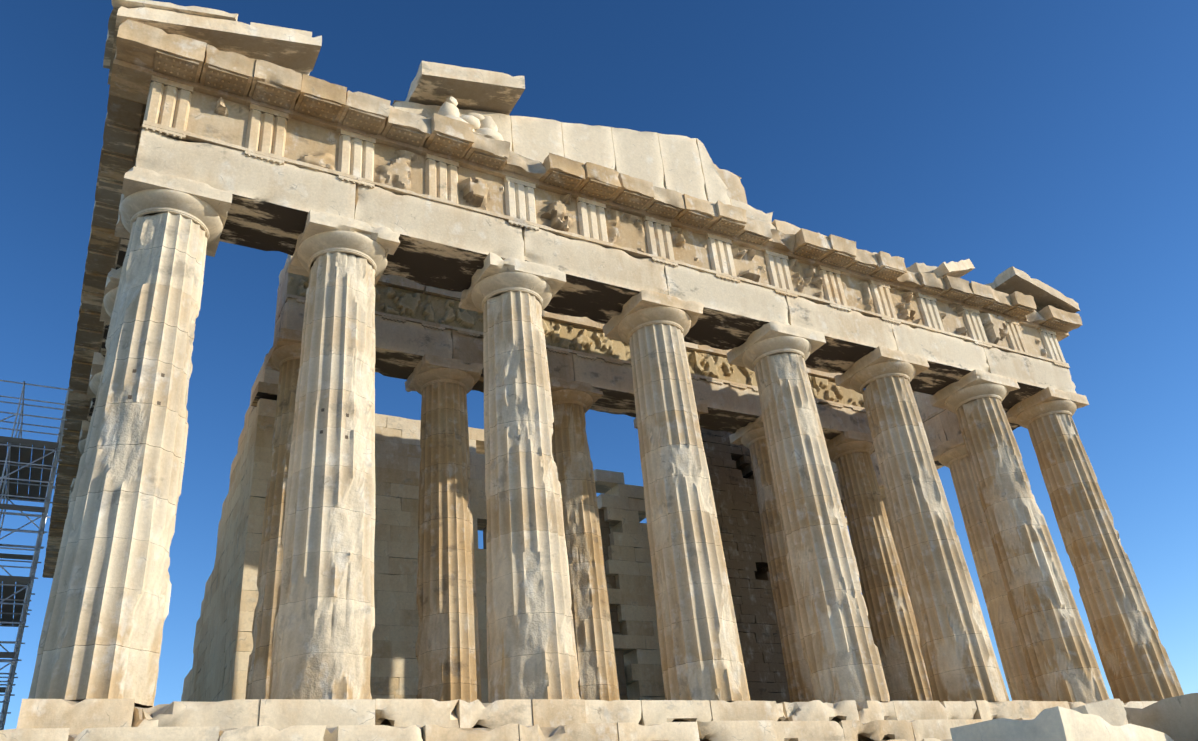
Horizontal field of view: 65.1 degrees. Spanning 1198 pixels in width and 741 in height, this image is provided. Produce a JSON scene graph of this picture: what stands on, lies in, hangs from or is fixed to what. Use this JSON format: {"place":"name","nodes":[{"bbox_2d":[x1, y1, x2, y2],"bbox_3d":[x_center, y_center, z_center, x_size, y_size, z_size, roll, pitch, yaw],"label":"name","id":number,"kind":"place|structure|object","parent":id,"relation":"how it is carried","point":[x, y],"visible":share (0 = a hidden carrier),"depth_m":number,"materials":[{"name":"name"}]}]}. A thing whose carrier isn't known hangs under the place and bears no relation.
{"place":"outdoors","nodes":[
{"label":"outdoors","id":0,"kind":"place"},
{"bbox_2d":[62,267,1036,700],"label":"side columns","id":1,"kind":"structure","parent":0,"point":[952,455],"depth_m":33.23,"materials":[{"name":"stone"}]},
{"bbox_2d":[42,94,1019,577],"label":"entablature flanks","id":2,"kind":"object","parent":1,"relation":"on","point":[118,156],"visible":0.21,"depth_m":28.08,"materials":[{"name":"stone"}]},
{"bbox_2d":[0,0,1197,729],"label":"sky","id":3,"kind":"structure","parent":0,"point":[1055,142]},
{"bbox_3d":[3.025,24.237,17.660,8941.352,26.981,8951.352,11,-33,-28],"label":"ground","id":4,"kind":"structure","parent":0,"visible":0},
{"bbox_2d":[0,380,72,729],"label":"scaffolding","id":5,"kind":"object","parent":4,"relation":"on","point":[13,662],"visible":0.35,"depth_m":27.17,"materials":[{"name":"metal"}]},
{"bbox_2d":[0,436,57,692],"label":"scaffold platforms","id":6,"kind":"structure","parent":5,"relation":"on","point":[34,491],"depth_m":27.38,"materials":[{"name":"metal"}]},
{"bbox_2d":[0,699,1157,740],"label":"stepped stone base","id":7,"kind":"object","parent":4,"relation":"on","point":[392,720],"visible":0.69,"depth_m":17.33,"materials":[{"name":"stone"}]},
{"bbox_2d":[274,254,870,441],"bbox_3d":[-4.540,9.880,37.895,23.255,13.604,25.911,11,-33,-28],"label":"architrave","id":8,"kind":"object","parent":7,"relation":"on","point":[403,345],"visible":0.25,"depth_m":30.21,"materials":[{"name":"stone"}]},
{"bbox_2d":[181,353,664,702],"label":"cella walls","id":9,"kind":"structure","parent":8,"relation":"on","point":[222,647],"depth_m":30.26,"materials":[{"name":"stone"}]},
{"bbox_2d":[287,272,864,407],"bbox_3d":[0.839,-0.746,31.580,22.060,1.060,0.145,11,-33,-28],"label":"frieze","id":10,"kind":"object","parent":8,"relation":"on","point":[411,304],"visible":0.52,"depth_m":30.59,"materials":[{"name":"beige stone"}]},
{"bbox_2d":[245,328,932,702],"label":"columns","id":11,"kind":"structure","parent":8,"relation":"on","point":[447,654],"depth_m":26.96,"materials":[{"name":"stone"}]},
{"bbox_2d":[483,428,790,703],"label":"wall","id":12,"kind":"structure","parent":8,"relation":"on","point":[730,468],"depth_m":34.47,"materials":[{"name":"stone"}]},
{"bbox_2d":[28,166,1183,707],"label":"columns","id":13,"kind":"structure","parent":7,"relation":"on","point":[106,616],"depth_m":21.31,"materials":[{"name":"stone"}]},
{"bbox_2d":[128,369,348,438],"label":"cuttings","id":14,"kind":"object","parent":13,"relation":"on","point":[159,402],"visible":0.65,"depth_m":17.66,"materials":[{"name":"brown stone"}]},
{"bbox_2d":[109,19,1081,410],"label":"entablature","id":15,"kind":"structure","parent":13,"relation":"on","point":[279,151],"depth_m":24.26,"materials":[{"name":"stone"}]},
{"bbox_2d":[103,0,1080,312],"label":"pediment","id":16,"kind":"structure","parent":15,"relation":"on","point":[483,102],"depth_m":25.53,"materials":[{"name":"stone"}]},
{"bbox_2d":[950,693,1197,740],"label":"loose blocks","id":17,"kind":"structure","parent":4,"relation":"on","point":[1175,718],"depth_m":9.71,"materials":[{"name":"stone"}]}
]}

